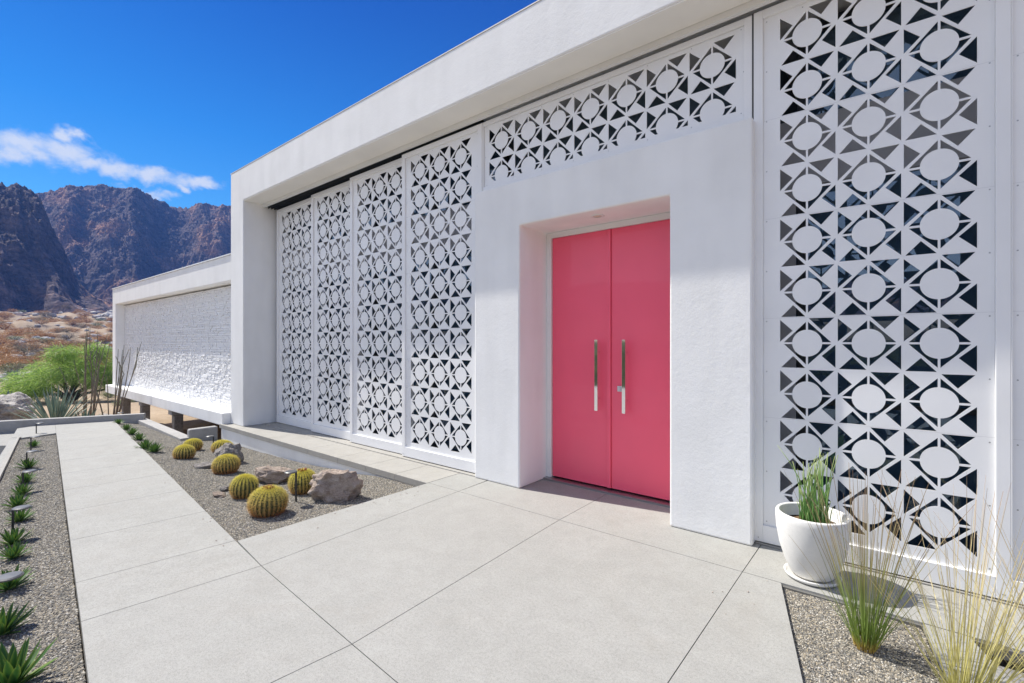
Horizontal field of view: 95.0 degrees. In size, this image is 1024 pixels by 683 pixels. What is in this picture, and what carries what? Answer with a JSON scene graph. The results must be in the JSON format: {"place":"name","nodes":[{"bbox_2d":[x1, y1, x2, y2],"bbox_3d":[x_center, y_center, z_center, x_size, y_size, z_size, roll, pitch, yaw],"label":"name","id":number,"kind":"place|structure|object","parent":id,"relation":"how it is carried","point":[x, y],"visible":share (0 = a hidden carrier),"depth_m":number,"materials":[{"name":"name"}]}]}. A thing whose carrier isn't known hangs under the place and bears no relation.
{"place":"outdoors","nodes":[
{"label":"outdoors","id":0,"kind":"place"},
{"bbox_2d":[0,435,85,682],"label":"gravel","id":1,"kind":"structure","parent":0,"point":[48,590],"depth_m":3.14,"materials":[{"name":"grey gravel"}]},
{"bbox_2d":[0,571,23,582],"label":"path light","id":2,"kind":"object","parent":1,"relation":"on","point":[9,576],"visible":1,"depth_m":2.58,"materials":[{"name":"metal"}]},
{"bbox_2d":[0,540,32,560],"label":"agave","id":3,"kind":"object","parent":1,"relation":"on","point":[11,553],"visible":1,"depth_m":3.35,"materials":[{"name":"green plant"}]},
{"bbox_2d":[0,563,33,592],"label":"agave","id":4,"kind":"object","parent":1,"relation":"on","point":[8,585],"visible":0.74,"depth_m":2.92,"materials":[{"name":"green plant"}]},
{"bbox_2d":[0,527,34,545],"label":"agave","id":5,"kind":"object","parent":1,"relation":"on","point":[12,537],"visible":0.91,"depth_m":3.60,"materials":[{"name":"green plant"}]},
{"bbox_2d":[0,493,34,507],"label":"agave","id":6,"kind":"object","parent":1,"relation":"on","point":[18,500],"visible":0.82,"depth_m":4.44,"materials":[{"name":"green plant"}]},
{"bbox_2d":[0,600,35,636],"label":"agave","id":7,"kind":"object","parent":1,"relation":"on","point":[9,621],"visible":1,"depth_m":2.47,"materials":[{"name":"green plant"}]},
{"bbox_2d":[4,508,35,522],"bbox_3d":[-4.298,1.502,4.096,0.211,0.127,0.214,0,0,-39],"label":"agave","id":8,"kind":"object","parent":1,"relation":"on","point":[20,515],"visible":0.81,"depth_m":4.08,"materials":[{"name":"green plant"}]},
{"bbox_2d":[11,505,31,529],"bbox_3d":[-3.943,1.466,3.771,0.116,0.293,0.116,0,0,39],"label":"path light","id":9,"kind":"object","parent":1,"relation":"on","point":[20,507],"visible":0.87,"depth_m":3.73,"materials":[{"name":"metal"}]},
{"bbox_2d":[9,482,35,494],"bbox_3d":[-5.085,1.519,4.863,0.214,0.127,0.211,0,0,-34],"label":"agave","id":10,"kind":"object","parent":1,"relation":"on","point":[20,489],"visible":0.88,"depth_m":4.85,"materials":[{"name":"green plant"}]},
{"bbox_2d":[12,472,38,482],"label":"agave","id":11,"kind":"object","parent":1,"relation":"on","point":[27,476],"visible":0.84,"depth_m":5.31,"materials":[{"name":"green plant"}]},
{"bbox_2d":[15,457,37,468],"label":"agave","id":12,"kind":"object","parent":1,"relation":"on","point":[29,464],"visible":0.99,"depth_m":5.97,"materials":[{"name":"green plant"}]},
{"bbox_2d":[0,636,57,682],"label":"agave","id":13,"kind":"object","parent":1,"relation":"on","point":[14,668],"visible":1,"depth_m":2.09,"materials":[{"name":"green plant"}]},
{"bbox_2d":[22,469,36,482],"bbox_3d":[-5.178,1.507,5.033,0.116,0.268,0.116,0,0,39],"label":"path light","id":14,"kind":"object","parent":1,"relation":"on","point":[29,471],"visible":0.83,"depth_m":4.99,"materials":[{"name":"grey metal"}]},
{"bbox_2d":[26,450,38,468],"bbox_3d":[-6.134,1.523,5.994,0.116,0.278,0.116,0,0,39],"label":"path light","id":15,"kind":"object","parent":1,"relation":"on","point":[30,451],"visible":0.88,"depth_m":5.96,"materials":[{"name":"grey metal"}]},
{"bbox_2d":[25,439,41,446],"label":"agave","id":16,"kind":"object","parent":1,"relation":"on","point":[34,443],"visible":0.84,"depth_m":7.33,"materials":[{"name":"green plant"}]},
{"bbox_2d":[30,436,40,449],"bbox_3d":[-7.207,1.553,7.092,0.116,0.268,0.116,0,0,39],"label":"path light","id":17,"kind":"object","parent":1,"relation":"on","point":[31,437],"visible":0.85,"depth_m":7.05,"materials":[{"name":"grey metal"}]},
{"bbox_2d":[0,312,211,640],"bbox_3d":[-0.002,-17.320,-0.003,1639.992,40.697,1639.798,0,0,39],"label":"desert ground","id":18,"kind":"structure","parent":0,"point":[162,416],"depth_m":21.48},
{"bbox_2d":[0,330,13,335],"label":"dry shrub","id":19,"kind":"object","parent":18,"relation":"on","point":[4,333],"visible":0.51,"depth_m":88.55,"materials":[{"name":"brown plant"}]},
{"bbox_2d":[1,338,12,343],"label":"dry shrub","id":20,"kind":"object","parent":18,"relation":"on","point":[4,340],"visible":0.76,"depth_m":70.81,"materials":[{"name":"brown plant"}]},
{"bbox_2d":[0,311,14,318],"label":"dry shrub","id":21,"kind":"object","parent":18,"relation":"on","point":[7,316],"visible":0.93,"depth_m":128.37,"materials":[{"name":"plant"}]},
{"bbox_2d":[0,322,16,329],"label":"dry shrub","id":22,"kind":"object","parent":18,"relation":"on","point":[7,327],"visible":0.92,"depth_m":99.70,"materials":[{"name":"plant"}]},
{"bbox_2d":[0,357,16,368],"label":"dry shrub","id":23,"kind":"object","parent":18,"relation":"on","point":[4,362],"visible":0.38,"depth_m":41.67,"materials":[{"name":"brown plant"}]},
{"bbox_2d":[0,347,18,354],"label":"dry shrub","id":24,"kind":"object","parent":18,"relation":"on","point":[6,352],"visible":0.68,"depth_m":54.97,"materials":[{"name":"brown plant"}]},
{"bbox_2d":[0,353,21,358],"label":"dry shrub","id":25,"kind":"object","parent":18,"relation":"on","point":[10,356],"visible":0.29,"depth_m":48.49,"materials":[{"name":"brown plant"}]},
{"bbox_2d":[2,369,20,379],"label":"blue agave","id":26,"kind":"object","parent":18,"relation":"on","point":[15,371],"visible":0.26,"depth_m":29.90,"materials":[{"name":"green plant"}]},
{"bbox_2d":[3,327,21,332],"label":"dry shrub","id":27,"kind":"object","parent":18,"relation":"on","point":[15,328],"visible":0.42,"depth_m":94.01,"materials":[{"name":"brown plant"}]},
{"bbox_2d":[0,360,25,373],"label":"dry shrub","id":28,"kind":"object","parent":18,"relation":"on","point":[5,367],"visible":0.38,"depth_m":38.90,"materials":[{"name":"brown plant"}]},
{"bbox_2d":[3,351,25,355],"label":"dry shrub","id":29,"kind":"object","parent":18,"relation":"on","point":[19,353],"visible":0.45,"depth_m":56.00,"materials":[{"name":"brown plant"}]},
{"bbox_2d":[0,359,30,368],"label":"dry shrub","id":30,"kind":"object","parent":18,"relation":"on","point":[21,362],"visible":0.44,"depth_m":41.80,"materials":[{"name":"brown plant"}]},
{"bbox_2d":[7,335,23,340],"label":"dry shrub","id":31,"kind":"object","parent":18,"relation":"on","point":[14,337],"visible":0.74,"depth_m":79.23,"materials":[{"name":"plant"}]},
{"bbox_2d":[0,392,36,419],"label":"boulder","id":32,"kind":"object","parent":18,"relation":"on","point":[14,400],"visible":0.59,"depth_m":11.43,"materials":[{"name":"grey stone"}]},
{"bbox_2d":[4,364,36,373],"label":"dry shrub","id":33,"kind":"object","parent":18,"relation":"on","point":[17,368],"visible":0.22,"depth_m":38.24,"materials":[{"name":"brown plant"}]},
{"bbox_2d":[11,327,32,335],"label":"dry shrub","id":34,"kind":"object","parent":18,"relation":"on","point":[20,332],"visible":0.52,"depth_m":90.38,"materials":[{"name":"brown plant"}]},
{"bbox_2d":[4,341,46,355],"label":"dry shrub","id":35,"kind":"object","parent":18,"relation":"on","point":[32,348],"visible":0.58,"depth_m":57.78,"materials":[{"name":"brown plant"}]},
{"bbox_2d":[0,425,55,466],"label":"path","id":36,"kind":"structure","parent":18,"relation":"on","point":[7,440],"depth_m":8.44,"materials":[{"name":"concrete"}]},
{"bbox_2d":[0,437,20,481],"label":"bed kerb","id":37,"kind":"structure","parent":36,"relation":"on","point":[4,465],"depth_m":6.39,"materials":[{"name":"concrete"}]},
{"bbox_2d":[19,338,40,342],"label":"dry shrub","id":38,"kind":"object","parent":18,"relation":"on","point":[31,339],"visible":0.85,"depth_m":75.81,"materials":[{"name":"brown plant"}]},
{"bbox_2d":[22,327,40,331],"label":"dry shrub","id":39,"kind":"object","parent":18,"relation":"on","point":[27,328],"visible":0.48,"depth_m":96.79,"materials":[{"name":"brown plant"}]},
{"bbox_2d":[23,331,44,338],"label":"dry shrub","id":40,"kind":"object","parent":18,"relation":"on","point":[28,335],"visible":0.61,"depth_m":83.57,"materials":[{"name":"brown plant"}]},
{"bbox_2d":[26,356,52,361],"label":"dry shrub","id":41,"kind":"object","parent":18,"relation":"on","point":[35,358],"visible":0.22,"depth_m":48.95,"materials":[{"name":"plant"}]},
{"bbox_2d":[29,347,52,353],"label":"dry shrub","id":42,"kind":"object","parent":18,"relation":"on","point":[40,350],"visible":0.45,"depth_m":56.28,"materials":[{"name":"plant"}]},
{"bbox_2d":[34,320,49,323],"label":"dry shrub","id":43,"kind":"object","parent":18,"relation":"on","point":[41,322],"visible":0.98,"depth_m":110.03,"materials":[{"name":"brown plant"}]},
{"bbox_2d":[30,331,55,337],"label":"dry shrub","id":44,"kind":"object","parent":18,"relation":"on","point":[44,334],"visible":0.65,"depth_m":84.05,"materials":[{"name":"brown plant"}]},
{"bbox_2d":[5,385,93,418],"bbox_3d":[-10.376,1.438,10.616,1.576,1.042,1.529,0,0,39],"label":"blue agave","id":45,"kind":"object","parent":18,"relation":"on","point":[56,408],"visible":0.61,"depth_m":10.50,"materials":[{"name":"green plant"}]},
{"bbox_2d":[41,339,72,347],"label":"dry shrub","id":46,"kind":"object","parent":18,"relation":"on","point":[56,342],"visible":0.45,"depth_m":65.65,"materials":[{"name":"brown plant"}]},
{"bbox_2d":[0,340,116,402],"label":"palo verde tree","id":47,"kind":"object","parent":18,"relation":"on","point":[53,378],"visible":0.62,"depth_m":20.14,"materials":[{"name":"green plant"}]},
{"bbox_2d":[55,332,78,339],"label":"dry shrub","id":48,"kind":"object","parent":18,"relation":"on","point":[69,337],"visible":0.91,"depth_m":81.87,"materials":[{"name":"brown plant"}]},
{"bbox_2d":[0,413,145,433],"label":"end wall","id":49,"kind":"structure","parent":18,"relation":"on","point":[9,426],"depth_m":9.51,"materials":[{"name":"grey concrete"}]},
{"bbox_2d":[65,318,80,324],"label":"dry shrub","id":50,"kind":"object","parent":18,"relation":"on","point":[73,321],"visible":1,"depth_m":121.12,"materials":[{"name":"plant"}]},
{"bbox_2d":[65,339,81,345],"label":"dry shrub","id":51,"kind":"object","parent":18,"relation":"on","point":[73,343],"visible":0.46,"depth_m":67.57,"materials":[{"name":"brown plant"}]},
{"bbox_2d":[65,326,82,331],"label":"dry shrub","id":52,"kind":"object","parent":18,"relation":"on","point":[75,330],"visible":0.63,"depth_m":107.50,"materials":[{"name":"plant"}]},
{"bbox_2d":[77,315,90,319],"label":"dry shrub","id":53,"kind":"object","parent":18,"relation":"on","point":[81,317],"visible":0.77,"depth_m":135.54,"materials":[{"name":"brown plant"}]},
{"bbox_2d":[76,311,92,316],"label":"dry shrub","id":54,"kind":"object","parent":18,"relation":"on","point":[82,313],"visible":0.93,"depth_m":147.28,"materials":[{"name":"plant"}]},
{"bbox_2d":[59,328,111,415],"bbox_3d":[-11.457,0.931,12.608,0.820,2.861,0.680,0,0,-11],"label":"ocotillo","id":55,"kind":"object","parent":18,"relation":"on","point":[93,396],"visible":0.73,"depth_m":12.59,"materials":[{"name":"brown plant"}]},
{"bbox_2d":[79,333,93,337],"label":"dry shrub","id":56,"kind":"object","parent":18,"relation":"on","point":[80,335],"visible":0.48,"depth_m":90.26,"materials":[{"name":"brown plant"}]},
{"bbox_2d":[76,408,104,416],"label":"blue agave","id":57,"kind":"object","parent":18,"relation":"on","point":[86,414],"visible":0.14,"depth_m":11.22,"materials":[{"name":"green plant"}]},
{"bbox_2d":[93,335,112,341],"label":"dry shrub","id":58,"kind":"object","parent":18,"relation":"on","point":[101,336],"visible":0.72,"depth_m":82.35,"materials":[{"name":"brown plant"}]},
{"bbox_2d":[99,391,112,397],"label":"dry shrub","id":59,"kind":"object","parent":18,"relation":"on","point":[105,395],"visible":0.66,"depth_m":21.90,"materials":[{"name":"beige plant"}]},
{"bbox_2d":[104,312,111,316],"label":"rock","id":60,"kind":"object","parent":18,"relation":"on","point":[107,314],"visible":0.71,"depth_m":155.47,"materials":[{"name":"grey stone"}]},
{"bbox_2d":[86,342,141,414],"bbox_3d":[-9.867,1.174,11.675,1.043,2.381,0.656,0,0,-35],"label":"ocotillo","id":61,"kind":"object","parent":18,"relation":"on","point":[120,388],"visible":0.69,"depth_m":11.67,"materials":[{"name":"brown plant"}]},
{"bbox_2d":[137,418,188,440],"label":"kerb wall","id":62,"kind":"structure","parent":18,"relation":"on","point":[162,429],"depth_m":9.05,"materials":[{"name":"grey concrete"}]},
{"bbox_2d":[187,426,217,439],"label":"concrete block","id":63,"kind":"structure","parent":18,"relation":"on","point":[201,433],"depth_m":8.47,"materials":[{"name":"white concrete"}]},
{"bbox_2d":[106,0,1023,607],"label":"house","id":64,"kind":"structure","parent":18,"relation":"on","point":[692,264],"depth_m":3.98,"materials":[{"name":"white paint"}]},
{"bbox_2d":[289,140,507,453],"bbox_3d":[-2.163,-0.505,7.298,5.350,3.970,0.108,0,0,39],"label":"window","id":65,"kind":"structure","parent":64,"relation":"in","point":[495,155],"depth_m":6.90,"materials":[{"name":"black glass"}]},
{"bbox_2d":[553,229,611,487],"bbox_3d":[0.710,0.163,4.915,0.708,2.602,0.132,0,0,39],"label":"door","id":66,"kind":"structure","parent":64,"relation":"in","point":[582,263],"depth_m":4.91,"materials":[{"name":"pink paint"}]},
{"bbox_2d":[612,219,669,500],"bbox_3d":[1.263,0.163,4.469,0.708,2.602,0.132,0,0,39],"label":"door","id":67,"kind":"structure","parent":64,"relation":"in","point":[640,252],"depth_m":4.50,"materials":[{"name":"pink paint"}]},
{"bbox_2d":[780,0,976,556],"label":"window","id":68,"kind":"structure","parent":64,"relation":"in","point":[970,52],"depth_m":3.36,"materials":[{"name":"black glass"}]},
{"bbox_2d":[0,182,230,315],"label":"mountain","id":69,"kind":"structure","parent":0,"point":[88,247],"depth_m":324.71,"materials":[{"name":"brown stone"}]},
{"bbox_2d":[55,421,259,637],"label":"path","id":70,"kind":"structure","parent":0,"point":[140,529],"depth_m":3.81,"materials":[{"name":"concrete"}]},
{"bbox_2d":[183,423,220,439],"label":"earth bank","id":71,"kind":"structure","parent":0,"point":[212,424],"depth_m":12.25,"materials":[{"name":"soil"}]},
{"bbox_2d":[118,423,416,542],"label":"gravel","id":72,"kind":"structure","parent":0,"point":[234,519],"depth_m":5.10,"materials":[{"name":"grey gravel"}]},
{"bbox_2d":[113,419,124,423],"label":"agave","id":73,"kind":"object","parent":72,"relation":"on","point":[119,421],"visible":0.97,"depth_m":9.61,"materials":[{"name":"green plant"}]},
{"bbox_2d":[121,424,133,429],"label":"agave","id":74,"kind":"object","parent":72,"relation":"on","point":[126,427],"visible":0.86,"depth_m":8.91,"materials":[{"name":"green plant"}]},
{"bbox_2d":[125,428,139,434],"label":"agave","id":75,"kind":"object","parent":72,"relation":"on","point":[132,431],"visible":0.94,"depth_m":8.39,"materials":[{"name":"green plant"}]},
{"bbox_2d":[131,432,146,439],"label":"agave","id":76,"kind":"object","parent":72,"relation":"on","point":[139,436],"visible":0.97,"depth_m":7.82,"materials":[{"name":"green plant"}]},
{"bbox_2d":[133,439,154,448],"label":"agave","id":77,"kind":"object","parent":72,"relation":"on","point":[144,444],"visible":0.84,"depth_m":7.09,"materials":[{"name":"green plant"}]},
{"bbox_2d":[144,442,162,451],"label":"agave","id":78,"kind":"object","parent":72,"relation":"on","point":[154,447],"visible":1,"depth_m":6.91,"materials":[{"name":"green plant"}]},
{"bbox_2d":[172,444,195,458],"bbox_3d":[-4.619,1.553,6.608,0.309,0.252,0.306,3,1,-5],"label":"barrel cactus","id":79,"kind":"object","parent":72,"relation":"on","point":[185,451],"visible":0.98,"depth_m":6.54,"materials":[{"name":"yellow plant"}]},
{"bbox_2d":[183,437,202,449],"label":"barrel cactus","id":80,"kind":"object","parent":72,"relation":"on","point":[197,443],"visible":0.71,"depth_m":7.30,"materials":[{"name":"yellow plant"}]},
{"bbox_2d":[193,462,211,468],"bbox_3d":[-3.949,1.613,6.111,0.407,0.095,0.218,2,0,-1],"label":"boulder","id":81,"kind":"object","parent":72,"relation":"on","point":[204,465],"visible":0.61,"depth_m":6.05,"materials":[{"name":"grey stone"}]},
{"bbox_2d":[213,491,226,497],"bbox_3d":[-2.981,1.553,4.775,0.170,0.048,0.106,0,0,31],"label":"boulder","id":82,"kind":"object","parent":72,"relation":"on","point":[219,494],"visible":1,"depth_m":4.75,"materials":[{"name":"beige stone"}]},
{"bbox_2d":[211,439,231,452],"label":"barrel cactus","id":83,"kind":"object","parent":72,"relation":"on","point":[217,444],"visible":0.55,"depth_m":7.25,"materials":[{"name":"yellow plant"}]},
{"bbox_2d":[219,486,228,491],"bbox_3d":[-3.044,1.564,4.977,0.117,0.074,0.096,0,0,-24],"label":"boulder","id":84,"kind":"object","parent":72,"relation":"on","point":[223,488],"visible":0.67,"depth_m":4.96,"materials":[{"name":"grey stone"}]},
{"bbox_2d":[210,453,240,474],"bbox_3d":[-3.568,1.526,5.848,0.354,0.292,0.354,-3,-1,8],"label":"barrel cactus","id":85,"kind":"object","parent":72,"relation":"on","point":[226,463],"visible":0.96,"depth_m":5.76,"materials":[{"name":"yellow plant"}]},
{"bbox_2d":[214,443,243,461],"bbox_3d":[-3.940,1.554,6.494,0.423,0.353,0.320,6,6,5],"label":"boulder","id":86,"kind":"object","parent":72,"relation":"on","point":[230,448],"visible":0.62,"depth_m":6.45,"materials":[{"name":"grey stone"}]},
{"bbox_2d":[228,473,258,499],"bbox_3d":[-2.719,1.468,4.764,0.298,0.282,0.301,3,-1,-4],"label":"barrel cactus","id":87,"kind":"object","parent":72,"relation":"on","point":[243,486],"visible":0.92,"depth_m":4.69,"materials":[{"name":"plant"}]},
{"bbox_2d":[246,484,290,517],"bbox_3d":[-2.205,1.439,4.237,0.375,0.314,0.382,2,0,-17],"label":"barrel cactus","id":88,"kind":"object","parent":72,"relation":"on","point":[269,500],"visible":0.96,"depth_m":4.15,"materials":[{"name":"plant"}]},
{"bbox_2d":[254,465,293,483],"bbox_3d":[-2.725,1.543,5.411,0.570,0.247,0.287,3,0,-4],"label":"boulder","id":89,"kind":"object","parent":72,"relation":"on","point":[269,474],"visible":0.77,"depth_m":5.31,"materials":[{"name":"beige stone"}]},
{"bbox_2d":[284,470,296,501],"bbox_3d":[-2.141,1.429,4.540,0.116,0.368,0.116,0,0,39],"label":"path light","id":90,"kind":"object","parent":72,"relation":"on","point":[290,472],"visible":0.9,"depth_m":4.57,"materials":[{"name":"metal"}]},
{"bbox_2d":[286,467,314,494],"bbox_3d":[-2.193,1.461,4.909,0.319,0.304,0.318,-1,-1,-27],"label":"barrel cactus","id":91,"kind":"object","parent":72,"relation":"on","point":[304,478],"visible":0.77,"depth_m":4.82,"materials":[{"name":"plant"}]},
{"bbox_2d":[308,469,363,502],"bbox_3d":[-1.752,1.469,4.713,0.529,0.407,0.335,-5,3,-4],"label":"boulder","id":92,"kind":"object","parent":72,"relation":"on","point":[333,486],"visible":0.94,"depth_m":4.59,"materials":[{"name":"beige stone"}]},
{"bbox_2d":[0,0,536,208],"label":"sky","id":93,"kind":"structure","parent":0,"point":[166,100],"materials":[{"name":"blue"}]},
{"bbox_2d":[81,473,1023,682],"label":"patio","id":94,"kind":"structure","parent":0,"point":[460,578],"depth_m":2.68,"materials":[{"name":"concrete"}]},
{"bbox_2d":[784,563,841,587],"bbox_3d":[1.917,1.484,2.996,0.314,0.027,0.314,0,0,39],"label":"saucer","id":95,"kind":"object","parent":94,"relation":"on","point":[788,571],"visible":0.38,"depth_m":2.90,"materials":[{"name":"white ceramic"}]},
{"bbox_2d":[775,502,851,582],"bbox_3d":[1.917,1.283,2.996,0.409,0.390,0.409,0,0,39],"label":"plant pot","id":96,"kind":"object","parent":95,"relation":"on","point":[790,524],"visible":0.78,"depth_m":2.87,"materials":[{"name":"white ceramic"}]},
{"bbox_2d":[777,445,837,523],"bbox_3d":[1.907,0.922,2.970,0.306,0.497,0.251,0,0,-9],"label":"horsetail","id":97,"kind":"object","parent":96,"relation":"on","point":[805,509],"visible":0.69,"depth_m":2.95},
{"bbox_2d":[82,644,1023,682],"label":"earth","id":98,"kind":"structure","parent":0,"point":[1003,663],"depth_m":3.56,"materials":[{"name":"grey gravel"}]},
{"bbox_2d":[784,458,974,653],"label":"deer grass","id":99,"kind":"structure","parent":0,"point":[867,631],"depth_m":2.30,"materials":[{"name":"green plant"}]},
{"bbox_2d":[781,585,1023,663],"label":"edging","id":100,"kind":"object","parent":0,"point":[917,625],"visible":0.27,"depth_m":2.54,"materials":[{"name":"black metal"}]},
{"bbox_2d":[783,588,945,682],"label":"gravel","id":101,"kind":"structure","parent":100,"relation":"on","point":[827,651],"depth_m":2.31,"materials":[{"name":"beige gravel"}]},
{"bbox_2d":[809,468,1023,682],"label":"feather grass","id":102,"kind":"object","parent":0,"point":[965,673],"depth_m":1.98,"materials":[{"name":"beige plant"}]},
{"bbox_2d":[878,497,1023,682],"bbox_3d":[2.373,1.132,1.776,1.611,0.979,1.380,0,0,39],"label":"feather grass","id":103,"kind":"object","parent":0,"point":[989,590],"depth_m":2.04,"materials":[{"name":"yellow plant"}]},
{"bbox_2d":[923,624,1011,682],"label":"bed edging","id":104,"kind":"object","parent":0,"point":[998,672],"visible":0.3,"depth_m":2.27,"materials":[{"name":"concrete"}]},
{"bbox_2d":[998,666,1023,682],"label":"side paving","id":105,"kind":"structure","parent":0,"point":[1021,679],"depth_m":2.25,"materials":[{"name":"grey concrete"}]}
]}

